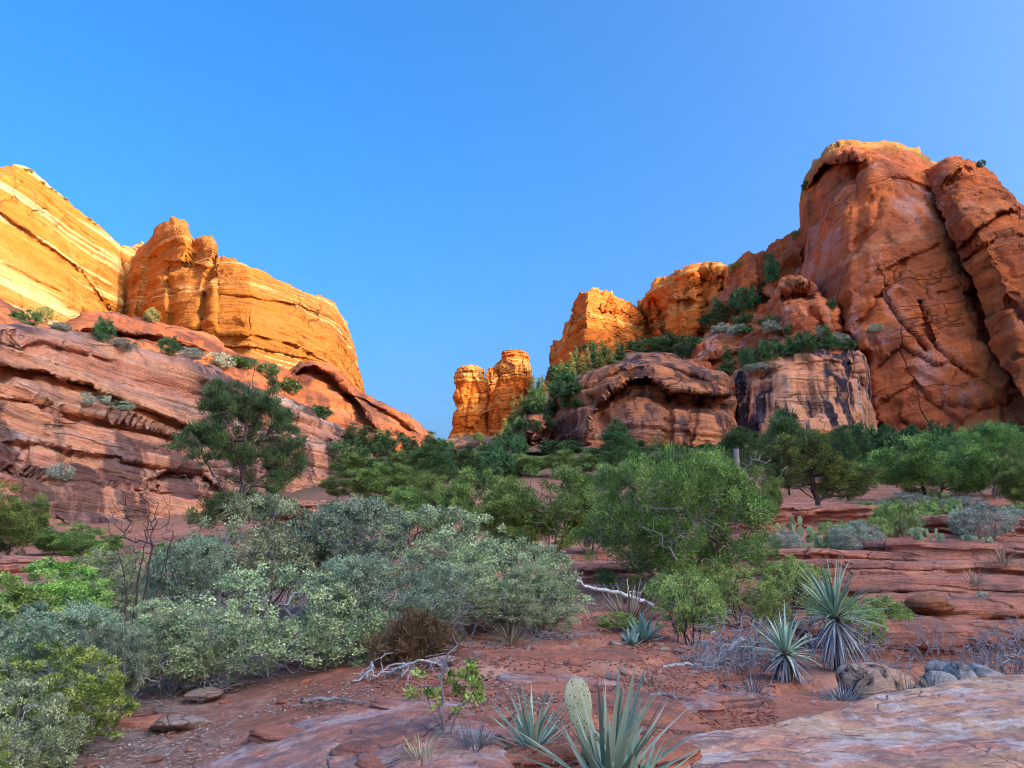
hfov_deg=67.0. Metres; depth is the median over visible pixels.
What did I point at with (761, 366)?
bush
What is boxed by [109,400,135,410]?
bush
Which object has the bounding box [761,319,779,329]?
bush
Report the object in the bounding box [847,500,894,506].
bush
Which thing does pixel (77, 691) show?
leafy shrub
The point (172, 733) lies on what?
stone
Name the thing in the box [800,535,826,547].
prickly pear
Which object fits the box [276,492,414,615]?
oak shrub
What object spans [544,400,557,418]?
bush
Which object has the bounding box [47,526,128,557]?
shrub
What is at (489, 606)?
oak shrub
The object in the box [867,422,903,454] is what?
pine tree
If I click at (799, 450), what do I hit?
juniper tree
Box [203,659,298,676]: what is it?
dead bush
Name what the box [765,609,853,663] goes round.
dead bush
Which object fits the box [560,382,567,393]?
bush
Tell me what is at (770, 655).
dead bush
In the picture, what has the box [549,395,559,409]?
conifer tree
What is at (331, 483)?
juniper tree
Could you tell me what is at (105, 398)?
bush
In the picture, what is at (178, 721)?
flat stone
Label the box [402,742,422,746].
rock flake
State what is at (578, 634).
dead bush
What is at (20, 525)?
juniper tree
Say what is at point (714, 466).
juniper tree
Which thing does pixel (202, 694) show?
flat stone
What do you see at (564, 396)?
bush
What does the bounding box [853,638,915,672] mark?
dead bush
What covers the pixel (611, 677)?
stone
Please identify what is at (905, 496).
sage bush
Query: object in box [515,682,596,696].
rock flake
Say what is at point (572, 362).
conifer tree
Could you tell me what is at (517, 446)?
bush
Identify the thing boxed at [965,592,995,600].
sage bush
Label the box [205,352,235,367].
bush
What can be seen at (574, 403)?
conifer tree
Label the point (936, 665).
rock
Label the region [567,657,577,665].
stone
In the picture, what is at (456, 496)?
juniper tree
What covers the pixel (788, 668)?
yucca plant
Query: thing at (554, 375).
conifer tree
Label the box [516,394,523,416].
conifer tree
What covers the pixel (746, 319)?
bush
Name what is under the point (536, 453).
pine tree
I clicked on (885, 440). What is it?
bush
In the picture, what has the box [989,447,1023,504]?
juniper tree
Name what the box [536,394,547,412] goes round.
bush
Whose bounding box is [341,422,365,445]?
conifer tree
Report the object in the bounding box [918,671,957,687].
rock
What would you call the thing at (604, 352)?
conifer tree
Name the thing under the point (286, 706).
stone
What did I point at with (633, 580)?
dead bush
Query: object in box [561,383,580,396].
conifer tree
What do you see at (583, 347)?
bush
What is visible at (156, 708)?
dead bush
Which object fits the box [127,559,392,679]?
oak shrub
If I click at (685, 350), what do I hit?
bush
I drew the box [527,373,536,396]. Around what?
conifer tree
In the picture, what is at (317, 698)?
stick
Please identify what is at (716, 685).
stone
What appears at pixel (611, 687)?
rock ledge
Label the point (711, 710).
rock flake
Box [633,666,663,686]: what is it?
grass tuft
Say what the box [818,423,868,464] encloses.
pine tree
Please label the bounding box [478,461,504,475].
bush
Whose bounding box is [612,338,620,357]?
conifer tree
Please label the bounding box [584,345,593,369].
conifer tree
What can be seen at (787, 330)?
bush
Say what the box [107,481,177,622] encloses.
dead shrub
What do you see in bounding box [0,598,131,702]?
oak shrub
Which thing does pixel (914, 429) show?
pine tree
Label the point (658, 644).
stone
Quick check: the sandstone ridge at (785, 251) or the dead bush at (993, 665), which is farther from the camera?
the sandstone ridge at (785, 251)
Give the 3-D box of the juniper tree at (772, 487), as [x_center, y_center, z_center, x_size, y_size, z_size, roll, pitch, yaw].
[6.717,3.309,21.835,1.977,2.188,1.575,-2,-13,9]
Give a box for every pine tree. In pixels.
[162,356,309,544]
[405,437,459,485]
[443,445,485,479]
[526,452,548,455]
[562,439,583,450]
[596,417,640,466]
[632,440,651,456]
[693,443,715,455]
[715,424,760,473]
[739,429,761,446]
[755,404,813,494]
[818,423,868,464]
[841,432,876,462]
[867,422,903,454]
[898,423,922,440]
[931,423,959,448]
[1011,422,1023,434]
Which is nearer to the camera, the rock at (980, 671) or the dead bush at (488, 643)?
the rock at (980, 671)
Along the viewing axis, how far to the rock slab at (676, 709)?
5.37 m
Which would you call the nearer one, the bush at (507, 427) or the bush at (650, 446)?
the bush at (650, 446)
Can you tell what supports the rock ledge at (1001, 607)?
on the ground
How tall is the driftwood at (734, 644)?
0.371 m
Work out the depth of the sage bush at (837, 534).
17.04 m
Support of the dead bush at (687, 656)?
on the ground
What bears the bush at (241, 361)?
on the arched ledge at (337, 392)
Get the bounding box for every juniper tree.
[0,480,51,555]
[31,521,94,554]
[149,538,183,556]
[317,468,385,497]
[328,451,373,478]
[341,460,436,500]
[360,486,456,543]
[390,449,425,474]
[391,473,475,507]
[432,464,525,556]
[455,449,490,465]
[477,458,601,562]
[503,453,548,476]
[540,449,603,471]
[561,490,613,553]
[562,460,617,497]
[569,436,783,596]
[676,449,732,502]
[717,463,784,532]
[752,428,886,504]
[818,460,876,488]
[850,456,907,477]
[864,431,1006,501]
[915,419,1023,498]
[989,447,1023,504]
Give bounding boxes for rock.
[904,594,953,612]
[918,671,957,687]
[924,659,950,672]
[941,661,977,679]
[968,663,1004,677]
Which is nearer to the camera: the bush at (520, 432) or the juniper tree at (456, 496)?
the juniper tree at (456, 496)
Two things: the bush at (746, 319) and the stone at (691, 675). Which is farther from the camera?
the bush at (746, 319)
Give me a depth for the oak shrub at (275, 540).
10.66 m
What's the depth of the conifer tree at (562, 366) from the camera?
166.57 m
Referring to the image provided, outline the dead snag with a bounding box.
[733,448,787,483]
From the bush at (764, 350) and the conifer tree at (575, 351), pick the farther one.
the conifer tree at (575, 351)
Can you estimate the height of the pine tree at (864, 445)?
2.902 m
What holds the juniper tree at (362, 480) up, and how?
on the ground
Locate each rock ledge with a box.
[0,555,76,573]
[270,498,398,521]
[437,682,634,696]
[446,648,655,668]
[567,560,659,583]
[679,515,797,529]
[694,504,889,528]
[743,548,893,560]
[748,559,1023,577]
[757,573,1023,604]
[786,615,1023,661]
[852,591,1023,619]
[860,539,1023,561]
[909,514,1023,536]
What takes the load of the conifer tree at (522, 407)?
on the hillside
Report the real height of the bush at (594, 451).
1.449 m
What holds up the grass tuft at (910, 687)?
on the ground
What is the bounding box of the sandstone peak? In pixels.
[791,139,1023,432]
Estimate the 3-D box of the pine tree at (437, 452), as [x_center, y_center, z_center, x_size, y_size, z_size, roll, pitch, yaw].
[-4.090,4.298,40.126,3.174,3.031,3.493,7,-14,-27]
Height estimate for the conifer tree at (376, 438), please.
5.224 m
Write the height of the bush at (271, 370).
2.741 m
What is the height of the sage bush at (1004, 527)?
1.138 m
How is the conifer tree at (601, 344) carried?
on the hillside
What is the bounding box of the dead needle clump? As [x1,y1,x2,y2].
[348,601,467,669]
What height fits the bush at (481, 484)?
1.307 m
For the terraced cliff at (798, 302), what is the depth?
137.81 m
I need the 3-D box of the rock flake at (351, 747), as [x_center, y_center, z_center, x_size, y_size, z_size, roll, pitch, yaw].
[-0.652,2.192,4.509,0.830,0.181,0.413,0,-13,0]
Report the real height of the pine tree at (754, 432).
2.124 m
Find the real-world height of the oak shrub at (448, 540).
1.666 m
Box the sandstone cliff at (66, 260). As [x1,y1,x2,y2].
[0,164,143,324]
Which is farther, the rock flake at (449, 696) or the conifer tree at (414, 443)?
the conifer tree at (414, 443)
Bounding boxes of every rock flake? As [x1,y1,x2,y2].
[104,711,169,729]
[247,725,304,743]
[330,739,368,755]
[354,756,385,767]
[360,732,512,752]
[370,697,465,709]
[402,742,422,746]
[435,725,547,745]
[438,688,496,700]
[472,709,544,726]
[496,673,615,685]
[504,744,580,765]
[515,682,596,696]
[530,644,595,650]
[544,733,701,767]
[559,648,638,653]
[620,720,714,732]
[679,698,728,719]
[695,689,763,709]
[704,758,778,767]
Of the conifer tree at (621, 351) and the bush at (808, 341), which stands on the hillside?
the conifer tree at (621, 351)
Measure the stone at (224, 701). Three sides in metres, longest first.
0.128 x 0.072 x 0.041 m
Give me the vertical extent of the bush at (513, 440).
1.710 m
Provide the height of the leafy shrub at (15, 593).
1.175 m
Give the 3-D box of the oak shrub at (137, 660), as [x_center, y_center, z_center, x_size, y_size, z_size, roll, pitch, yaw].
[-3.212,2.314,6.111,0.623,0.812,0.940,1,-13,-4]
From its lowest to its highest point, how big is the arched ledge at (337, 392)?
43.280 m
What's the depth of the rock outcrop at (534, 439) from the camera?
90.04 m
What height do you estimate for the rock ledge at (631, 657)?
0.349 m
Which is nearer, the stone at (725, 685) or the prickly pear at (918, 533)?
the stone at (725, 685)
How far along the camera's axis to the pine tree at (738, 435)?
43.95 m
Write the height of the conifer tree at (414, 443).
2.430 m
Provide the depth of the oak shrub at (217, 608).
8.42 m
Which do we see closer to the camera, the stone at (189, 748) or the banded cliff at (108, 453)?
the stone at (189, 748)
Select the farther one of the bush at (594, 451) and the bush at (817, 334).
the bush at (817, 334)
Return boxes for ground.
[0,430,1023,767]
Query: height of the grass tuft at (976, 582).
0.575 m
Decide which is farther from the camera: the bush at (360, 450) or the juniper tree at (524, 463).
the bush at (360, 450)
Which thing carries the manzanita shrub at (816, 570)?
on the ground
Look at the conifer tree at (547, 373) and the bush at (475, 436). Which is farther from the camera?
the conifer tree at (547, 373)
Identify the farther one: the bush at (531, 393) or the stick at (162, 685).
the bush at (531, 393)
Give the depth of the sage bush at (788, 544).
17.98 m
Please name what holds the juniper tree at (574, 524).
on the ground
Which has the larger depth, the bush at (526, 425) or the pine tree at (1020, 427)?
the bush at (526, 425)
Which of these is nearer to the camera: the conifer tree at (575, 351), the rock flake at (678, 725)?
the rock flake at (678, 725)
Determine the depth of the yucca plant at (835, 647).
7.80 m
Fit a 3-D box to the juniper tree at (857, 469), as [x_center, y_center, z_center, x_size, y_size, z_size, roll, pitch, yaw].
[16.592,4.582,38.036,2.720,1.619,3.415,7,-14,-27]
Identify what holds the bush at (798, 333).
on the terraced cliff at (798, 302)
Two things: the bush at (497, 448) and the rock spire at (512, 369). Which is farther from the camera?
the rock spire at (512, 369)
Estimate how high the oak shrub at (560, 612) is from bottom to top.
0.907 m
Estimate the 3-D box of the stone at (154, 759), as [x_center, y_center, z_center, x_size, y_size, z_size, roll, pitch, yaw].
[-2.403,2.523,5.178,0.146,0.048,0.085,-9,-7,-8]
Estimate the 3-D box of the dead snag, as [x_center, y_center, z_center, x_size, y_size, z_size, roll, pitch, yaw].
[7.683,3.312,23.825,1.714,2.656,0.930,0,-13,0]
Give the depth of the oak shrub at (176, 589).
9.34 m
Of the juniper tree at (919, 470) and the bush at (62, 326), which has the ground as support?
the juniper tree at (919, 470)
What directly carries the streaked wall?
on the ground
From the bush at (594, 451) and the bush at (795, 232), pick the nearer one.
the bush at (594, 451)
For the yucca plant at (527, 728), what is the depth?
4.37 m
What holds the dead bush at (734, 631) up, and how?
on the ground
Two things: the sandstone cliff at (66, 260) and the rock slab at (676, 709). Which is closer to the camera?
the rock slab at (676, 709)
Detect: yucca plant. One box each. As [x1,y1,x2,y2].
[470,678,579,751]
[498,659,718,767]
[592,713,697,767]
[738,604,831,685]
[778,551,900,670]
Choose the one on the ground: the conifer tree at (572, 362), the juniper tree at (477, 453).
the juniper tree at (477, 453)
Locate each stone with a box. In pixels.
[84,759,100,767]
[142,755,163,764]
[149,712,211,730]
[166,731,175,736]
[183,687,223,701]
[185,746,193,751]
[219,698,233,704]
[276,698,287,703]
[282,704,289,710]
[298,678,312,685]
[422,655,459,665]
[525,642,541,646]
[567,642,579,645]
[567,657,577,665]
[605,674,621,680]
[609,640,621,644]
[620,668,628,674]
[653,642,663,645]
[658,647,670,650]
[678,645,690,649]
[686,673,696,677]
[690,709,697,714]
[705,686,718,689]
[709,683,718,687]
[721,683,732,687]
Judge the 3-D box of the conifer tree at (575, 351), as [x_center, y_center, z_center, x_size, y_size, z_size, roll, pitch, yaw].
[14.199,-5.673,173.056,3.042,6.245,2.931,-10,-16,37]
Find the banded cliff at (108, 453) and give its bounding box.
[0,323,375,524]
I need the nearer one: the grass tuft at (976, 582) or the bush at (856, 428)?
the grass tuft at (976, 582)
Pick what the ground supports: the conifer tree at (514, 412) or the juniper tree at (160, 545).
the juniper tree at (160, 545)
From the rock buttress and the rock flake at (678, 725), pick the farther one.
the rock buttress
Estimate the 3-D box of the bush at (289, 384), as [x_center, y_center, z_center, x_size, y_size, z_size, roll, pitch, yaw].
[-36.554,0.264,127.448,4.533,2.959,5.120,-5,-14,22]
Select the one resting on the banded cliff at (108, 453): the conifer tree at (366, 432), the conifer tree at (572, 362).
the conifer tree at (366, 432)
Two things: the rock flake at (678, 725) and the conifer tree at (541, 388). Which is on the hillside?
the conifer tree at (541, 388)
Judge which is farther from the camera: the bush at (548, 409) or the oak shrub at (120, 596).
the bush at (548, 409)
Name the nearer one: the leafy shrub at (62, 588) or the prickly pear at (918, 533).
the leafy shrub at (62, 588)
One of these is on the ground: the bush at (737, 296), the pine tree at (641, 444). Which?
the pine tree at (641, 444)
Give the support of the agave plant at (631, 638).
on the ground
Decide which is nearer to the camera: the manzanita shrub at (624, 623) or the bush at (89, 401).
the manzanita shrub at (624, 623)
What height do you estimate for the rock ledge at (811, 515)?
0.845 m
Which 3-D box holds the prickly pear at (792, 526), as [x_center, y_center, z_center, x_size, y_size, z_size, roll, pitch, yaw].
[7.962,3.997,22.183,0.865,0.424,0.323,0,-13,0]
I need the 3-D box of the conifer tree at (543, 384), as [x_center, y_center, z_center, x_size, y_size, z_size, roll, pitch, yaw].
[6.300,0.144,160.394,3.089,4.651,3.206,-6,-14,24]
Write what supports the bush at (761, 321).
on the terraced cliff at (798, 302)
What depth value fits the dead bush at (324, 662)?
7.58 m
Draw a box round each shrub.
[0,556,116,635]
[0,571,95,681]
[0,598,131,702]
[0,638,141,756]
[0,672,93,767]
[0,734,14,767]
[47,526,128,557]
[51,543,138,596]
[52,622,157,722]
[65,544,162,616]
[82,607,246,697]
[104,597,195,663]
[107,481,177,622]
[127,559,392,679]
[135,532,236,627]
[163,603,264,656]
[176,491,331,621]
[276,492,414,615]
[302,550,479,656]
[337,503,533,610]
[384,562,551,640]
[436,533,594,632]
[494,562,583,637]
[596,611,638,633]
[623,574,657,603]
[642,573,680,620]
[655,569,730,647]
[691,558,731,598]
[711,563,782,628]
[748,588,796,645]
[758,553,814,615]
[794,560,832,606]
[805,586,852,615]
[840,598,890,659]
[852,593,913,621]
[924,493,968,515]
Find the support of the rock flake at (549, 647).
on the ground
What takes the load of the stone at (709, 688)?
on the ground
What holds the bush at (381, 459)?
on the ground
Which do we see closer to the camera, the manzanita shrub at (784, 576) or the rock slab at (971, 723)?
the rock slab at (971, 723)
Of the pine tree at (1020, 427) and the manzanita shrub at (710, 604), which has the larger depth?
the pine tree at (1020, 427)
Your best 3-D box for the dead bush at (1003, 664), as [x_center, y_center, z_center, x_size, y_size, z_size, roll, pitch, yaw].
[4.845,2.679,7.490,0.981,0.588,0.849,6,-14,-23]
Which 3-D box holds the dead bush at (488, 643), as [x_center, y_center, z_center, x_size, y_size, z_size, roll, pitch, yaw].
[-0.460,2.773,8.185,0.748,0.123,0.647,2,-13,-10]
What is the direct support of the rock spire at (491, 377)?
on the ground
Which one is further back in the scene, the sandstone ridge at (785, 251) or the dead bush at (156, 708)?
the sandstone ridge at (785, 251)
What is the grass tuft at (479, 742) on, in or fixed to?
on the ground
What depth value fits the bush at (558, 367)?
165.31 m
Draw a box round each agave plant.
[619,628,643,644]
[621,612,668,641]
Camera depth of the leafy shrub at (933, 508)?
22.69 m
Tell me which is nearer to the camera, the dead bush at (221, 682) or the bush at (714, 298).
the dead bush at (221, 682)
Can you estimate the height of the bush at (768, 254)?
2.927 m
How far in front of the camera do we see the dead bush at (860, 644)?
8.29 m
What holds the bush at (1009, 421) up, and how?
on the ground
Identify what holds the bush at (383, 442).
on the ground
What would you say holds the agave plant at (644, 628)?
on the ground
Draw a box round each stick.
[157,680,232,688]
[299,687,364,703]
[650,689,695,700]
[662,654,716,668]
[705,656,764,664]
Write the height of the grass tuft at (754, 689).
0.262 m
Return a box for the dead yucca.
[588,578,671,632]
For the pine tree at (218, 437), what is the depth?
27.10 m
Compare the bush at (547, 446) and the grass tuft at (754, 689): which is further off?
the bush at (547, 446)
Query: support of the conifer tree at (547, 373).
on the sandstone ridge at (677, 301)
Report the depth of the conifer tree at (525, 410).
147.97 m
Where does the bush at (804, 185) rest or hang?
on the sandstone peak
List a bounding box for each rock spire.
[448,364,488,438]
[485,367,497,401]
[487,349,531,436]
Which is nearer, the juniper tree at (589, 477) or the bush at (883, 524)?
the bush at (883, 524)
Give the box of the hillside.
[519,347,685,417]
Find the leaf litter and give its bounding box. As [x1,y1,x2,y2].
[66,627,920,767]
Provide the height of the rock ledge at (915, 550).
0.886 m
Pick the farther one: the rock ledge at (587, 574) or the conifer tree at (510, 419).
the conifer tree at (510, 419)
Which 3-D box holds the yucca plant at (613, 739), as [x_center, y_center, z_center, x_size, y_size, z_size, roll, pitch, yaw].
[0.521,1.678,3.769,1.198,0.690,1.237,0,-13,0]
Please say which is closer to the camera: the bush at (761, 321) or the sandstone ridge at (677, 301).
the bush at (761, 321)
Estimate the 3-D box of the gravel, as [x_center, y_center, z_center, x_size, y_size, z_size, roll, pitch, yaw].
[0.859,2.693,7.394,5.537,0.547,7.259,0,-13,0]
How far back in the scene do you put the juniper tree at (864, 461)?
43.47 m
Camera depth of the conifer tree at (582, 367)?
169.21 m
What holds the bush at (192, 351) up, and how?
on the banded cliff at (108, 453)
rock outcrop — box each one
[450,439,484,449]
[521,414,551,447]
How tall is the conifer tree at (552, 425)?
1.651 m
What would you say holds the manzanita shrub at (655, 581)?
on the ground
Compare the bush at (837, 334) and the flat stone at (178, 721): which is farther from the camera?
the bush at (837, 334)
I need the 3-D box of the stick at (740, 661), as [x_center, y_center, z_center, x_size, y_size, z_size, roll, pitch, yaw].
[2.221,2.786,7.802,0.614,0.082,0.172,-2,-13,8]
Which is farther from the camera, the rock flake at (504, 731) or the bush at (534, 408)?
the bush at (534, 408)
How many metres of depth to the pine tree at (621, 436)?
45.76 m
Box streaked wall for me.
[732,348,876,437]
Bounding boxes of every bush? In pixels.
[8,308,45,325]
[33,305,54,322]
[42,461,76,480]
[47,321,72,330]
[78,392,97,405]
[91,315,117,343]
[96,384,112,404]
[109,338,138,349]
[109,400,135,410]
[133,695,202,711]
[143,307,161,321]
[156,335,181,354]
[174,346,206,359]
[181,666,252,692]
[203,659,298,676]
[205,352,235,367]
[225,355,256,369]
[256,362,279,376]
[278,377,303,393]
[279,654,371,665]
[311,404,333,418]
[326,436,373,467]
[362,456,403,476]
[376,427,410,458]
[431,437,454,455]
[446,639,503,648]
[469,468,492,489]
[472,431,484,442]
[472,448,517,477]
[476,442,487,452]
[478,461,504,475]
[481,462,502,479]
[486,436,505,451]
[493,444,504,456]
[494,432,511,452]
[500,430,512,438]
[503,423,512,431]
[509,435,519,447]
[511,437,529,455]
[512,414,525,425]
[512,430,525,438]
[520,632,573,643]
[522,419,543,431]
[526,388,543,399]
[528,400,543,412]
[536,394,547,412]
[536,439,570,455]
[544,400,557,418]
[545,627,601,638]
[547,376,564,397]
[549,362,572,376]
[552,371,574,382]
[558,387,571,401]
[559,397,569,408]
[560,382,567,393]
[567,378,582,397]
[569,448,589,452]
[570,595,615,610]
[578,447,626,459]
[581,341,598,350]
[615,569,659,598]
[625,337,654,351]
[640,444,663,450]
[647,330,682,351]
[672,334,705,359]
[674,638,723,665]
[690,650,743,679]
[692,608,774,663]
[697,314,716,330]
[704,630,794,676]
[709,295,717,305]
[709,299,739,322]
[711,322,730,332]
[716,441,747,450]
[726,324,749,336]
[727,284,761,314]
[728,261,741,271]
[731,312,754,325]
[731,324,753,335]
[731,619,809,666]
[736,346,762,369]
[739,530,770,539]
[741,362,777,373]
[755,315,779,325]
[756,337,788,360]
[757,282,767,302]
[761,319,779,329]
[761,321,781,334]
[763,254,780,283]
[764,252,774,261]
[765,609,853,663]
[766,530,805,548]
[782,324,792,334]
[789,230,801,239]
[791,333,821,352]
[793,331,815,340]
[800,180,807,190]
[807,518,855,548]
[813,325,823,340]
[825,298,837,310]
[825,615,895,662]
[826,520,887,549]
[833,331,848,341]
[833,337,858,350]
[847,420,876,449]
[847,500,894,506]
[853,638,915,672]
[855,514,895,539]
[866,323,884,332]
[871,497,930,537]
[873,428,913,456]
[875,492,930,509]
[896,615,955,661]
[904,501,942,516]
[921,419,951,450]
[936,496,991,510]
[944,638,1008,671]
[945,502,1020,540]
[955,630,1023,674]
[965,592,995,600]
[976,160,985,166]
[978,613,1023,674]
[981,506,1023,516]
[994,417,1022,455]
[1000,500,1023,515]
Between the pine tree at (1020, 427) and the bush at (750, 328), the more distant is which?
the bush at (750, 328)
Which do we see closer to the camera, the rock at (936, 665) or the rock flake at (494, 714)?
the rock flake at (494, 714)
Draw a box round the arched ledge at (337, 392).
[0,298,434,457]
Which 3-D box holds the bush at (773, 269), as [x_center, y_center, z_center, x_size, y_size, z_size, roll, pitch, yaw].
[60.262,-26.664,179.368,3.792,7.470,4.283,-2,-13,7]
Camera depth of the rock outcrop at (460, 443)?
86.37 m
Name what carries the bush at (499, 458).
on the ground
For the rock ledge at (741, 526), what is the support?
on the ground
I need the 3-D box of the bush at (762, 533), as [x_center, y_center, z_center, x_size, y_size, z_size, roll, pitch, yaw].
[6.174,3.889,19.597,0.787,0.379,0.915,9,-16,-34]
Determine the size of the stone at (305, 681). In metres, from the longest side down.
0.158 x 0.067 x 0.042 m
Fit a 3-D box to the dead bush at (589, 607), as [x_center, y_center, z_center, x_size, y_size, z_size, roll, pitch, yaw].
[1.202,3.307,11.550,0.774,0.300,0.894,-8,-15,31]
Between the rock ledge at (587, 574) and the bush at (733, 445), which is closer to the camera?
the rock ledge at (587, 574)
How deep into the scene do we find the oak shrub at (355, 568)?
7.82 m
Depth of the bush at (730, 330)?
143.56 m
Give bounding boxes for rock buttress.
[922,155,1023,395]
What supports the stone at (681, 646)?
on the ground
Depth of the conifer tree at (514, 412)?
150.04 m
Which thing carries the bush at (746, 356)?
on the streaked wall
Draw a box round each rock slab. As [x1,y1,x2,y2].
[196,704,513,767]
[537,691,699,723]
[678,675,1023,767]
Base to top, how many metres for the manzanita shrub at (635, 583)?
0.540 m
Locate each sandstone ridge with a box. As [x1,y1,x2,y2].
[544,261,730,383]
[718,231,801,325]
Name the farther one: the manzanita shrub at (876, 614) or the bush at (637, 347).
the bush at (637, 347)
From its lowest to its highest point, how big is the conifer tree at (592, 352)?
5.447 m
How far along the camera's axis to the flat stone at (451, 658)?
6.89 m
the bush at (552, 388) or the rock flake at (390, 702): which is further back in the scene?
the bush at (552, 388)
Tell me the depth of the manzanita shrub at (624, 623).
9.16 m
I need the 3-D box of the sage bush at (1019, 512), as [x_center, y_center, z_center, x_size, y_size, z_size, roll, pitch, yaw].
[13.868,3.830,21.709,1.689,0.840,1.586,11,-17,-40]
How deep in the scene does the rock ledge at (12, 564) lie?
18.39 m
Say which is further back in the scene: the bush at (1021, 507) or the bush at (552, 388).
the bush at (552, 388)
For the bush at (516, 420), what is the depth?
135.22 m
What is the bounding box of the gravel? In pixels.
[370,612,778,767]
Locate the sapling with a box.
[402,590,487,733]
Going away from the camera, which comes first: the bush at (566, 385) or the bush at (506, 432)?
the bush at (566, 385)
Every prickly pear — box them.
[564,675,638,767]
[776,516,801,530]
[792,526,813,542]
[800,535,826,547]
[908,527,944,540]
[959,535,993,541]
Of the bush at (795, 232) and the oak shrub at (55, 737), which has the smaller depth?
the oak shrub at (55, 737)
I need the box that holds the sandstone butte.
[123,216,364,393]
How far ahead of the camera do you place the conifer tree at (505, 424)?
143.11 m
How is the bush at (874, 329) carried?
on the sandstone peak
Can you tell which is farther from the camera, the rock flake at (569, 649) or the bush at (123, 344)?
the bush at (123, 344)
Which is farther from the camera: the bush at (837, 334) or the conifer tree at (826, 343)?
the bush at (837, 334)
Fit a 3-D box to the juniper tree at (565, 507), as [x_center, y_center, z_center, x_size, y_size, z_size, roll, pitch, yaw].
[0.588,3.070,18.204,2.737,2.642,3.436,-9,-16,35]
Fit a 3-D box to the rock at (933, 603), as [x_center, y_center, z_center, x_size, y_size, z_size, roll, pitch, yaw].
[5.396,2.844,10.021,0.612,0.235,0.497,6,-14,-26]
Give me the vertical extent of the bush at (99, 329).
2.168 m
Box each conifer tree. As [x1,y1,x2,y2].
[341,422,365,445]
[356,425,377,452]
[371,428,397,456]
[400,435,418,457]
[421,430,438,458]
[499,418,506,433]
[504,414,515,424]
[509,396,517,421]
[510,435,531,451]
[511,418,524,433]
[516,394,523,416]
[518,396,527,414]
[519,396,535,413]
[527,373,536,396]
[535,378,546,396]
[540,374,548,392]
[542,415,558,428]
[545,367,550,383]
[546,370,562,383]
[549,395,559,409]
[559,359,565,372]
[561,375,573,383]
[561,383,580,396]
[567,397,587,408]
[569,352,577,376]
[570,345,579,369]
[577,353,587,371]
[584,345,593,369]
[590,342,596,361]
[593,346,605,367]
[598,337,603,358]
[602,341,608,357]
[603,346,616,363]
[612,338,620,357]
[616,341,628,359]
[715,345,738,374]
[778,335,797,355]
[818,324,840,350]
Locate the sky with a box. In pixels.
[0,0,1023,439]
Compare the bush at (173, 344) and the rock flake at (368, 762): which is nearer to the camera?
the rock flake at (368, 762)
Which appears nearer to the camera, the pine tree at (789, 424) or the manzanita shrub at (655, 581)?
the manzanita shrub at (655, 581)
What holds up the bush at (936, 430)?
on the ground
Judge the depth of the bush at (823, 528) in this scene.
18.23 m
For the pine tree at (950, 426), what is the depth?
58.03 m
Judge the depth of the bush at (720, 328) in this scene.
155.28 m
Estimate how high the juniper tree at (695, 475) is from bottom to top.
2.949 m
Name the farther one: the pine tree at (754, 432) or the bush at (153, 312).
the bush at (153, 312)
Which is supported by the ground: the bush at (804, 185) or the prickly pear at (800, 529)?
the prickly pear at (800, 529)
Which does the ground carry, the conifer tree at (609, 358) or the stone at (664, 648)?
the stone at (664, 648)
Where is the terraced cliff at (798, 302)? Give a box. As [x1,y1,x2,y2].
[686,274,881,427]
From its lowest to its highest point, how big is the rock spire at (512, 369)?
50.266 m
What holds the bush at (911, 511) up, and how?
on the ground
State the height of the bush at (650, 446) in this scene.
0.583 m
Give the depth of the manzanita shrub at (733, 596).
10.36 m
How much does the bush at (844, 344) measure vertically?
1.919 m
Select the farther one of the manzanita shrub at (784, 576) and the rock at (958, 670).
the manzanita shrub at (784, 576)
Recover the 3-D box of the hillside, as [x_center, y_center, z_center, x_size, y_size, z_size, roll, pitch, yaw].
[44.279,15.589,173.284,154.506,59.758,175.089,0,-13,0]
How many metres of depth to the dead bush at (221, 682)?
6.83 m
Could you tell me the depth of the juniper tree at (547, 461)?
45.88 m
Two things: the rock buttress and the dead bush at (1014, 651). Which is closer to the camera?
the dead bush at (1014, 651)
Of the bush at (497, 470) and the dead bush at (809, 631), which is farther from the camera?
the bush at (497, 470)
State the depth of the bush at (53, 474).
42.88 m
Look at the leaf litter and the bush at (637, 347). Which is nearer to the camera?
the leaf litter
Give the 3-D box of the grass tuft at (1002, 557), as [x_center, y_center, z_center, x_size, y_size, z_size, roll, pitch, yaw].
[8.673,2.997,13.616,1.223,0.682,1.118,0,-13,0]
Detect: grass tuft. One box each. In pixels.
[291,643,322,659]
[385,729,455,764]
[433,715,513,753]
[479,619,535,645]
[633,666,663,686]
[729,672,783,707]
[813,678,864,702]
[905,675,922,688]
[911,672,942,687]
[953,565,998,592]
[976,535,1023,567]
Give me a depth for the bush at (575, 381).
92.58 m
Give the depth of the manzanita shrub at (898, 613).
9.16 m
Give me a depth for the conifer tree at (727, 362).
133.67 m
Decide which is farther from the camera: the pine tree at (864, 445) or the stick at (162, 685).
the pine tree at (864, 445)
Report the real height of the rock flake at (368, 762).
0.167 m
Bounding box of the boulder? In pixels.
[835,660,916,700]
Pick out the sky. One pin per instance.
(452, 176)
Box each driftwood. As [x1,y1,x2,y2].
[351,652,448,681]
[698,631,754,669]

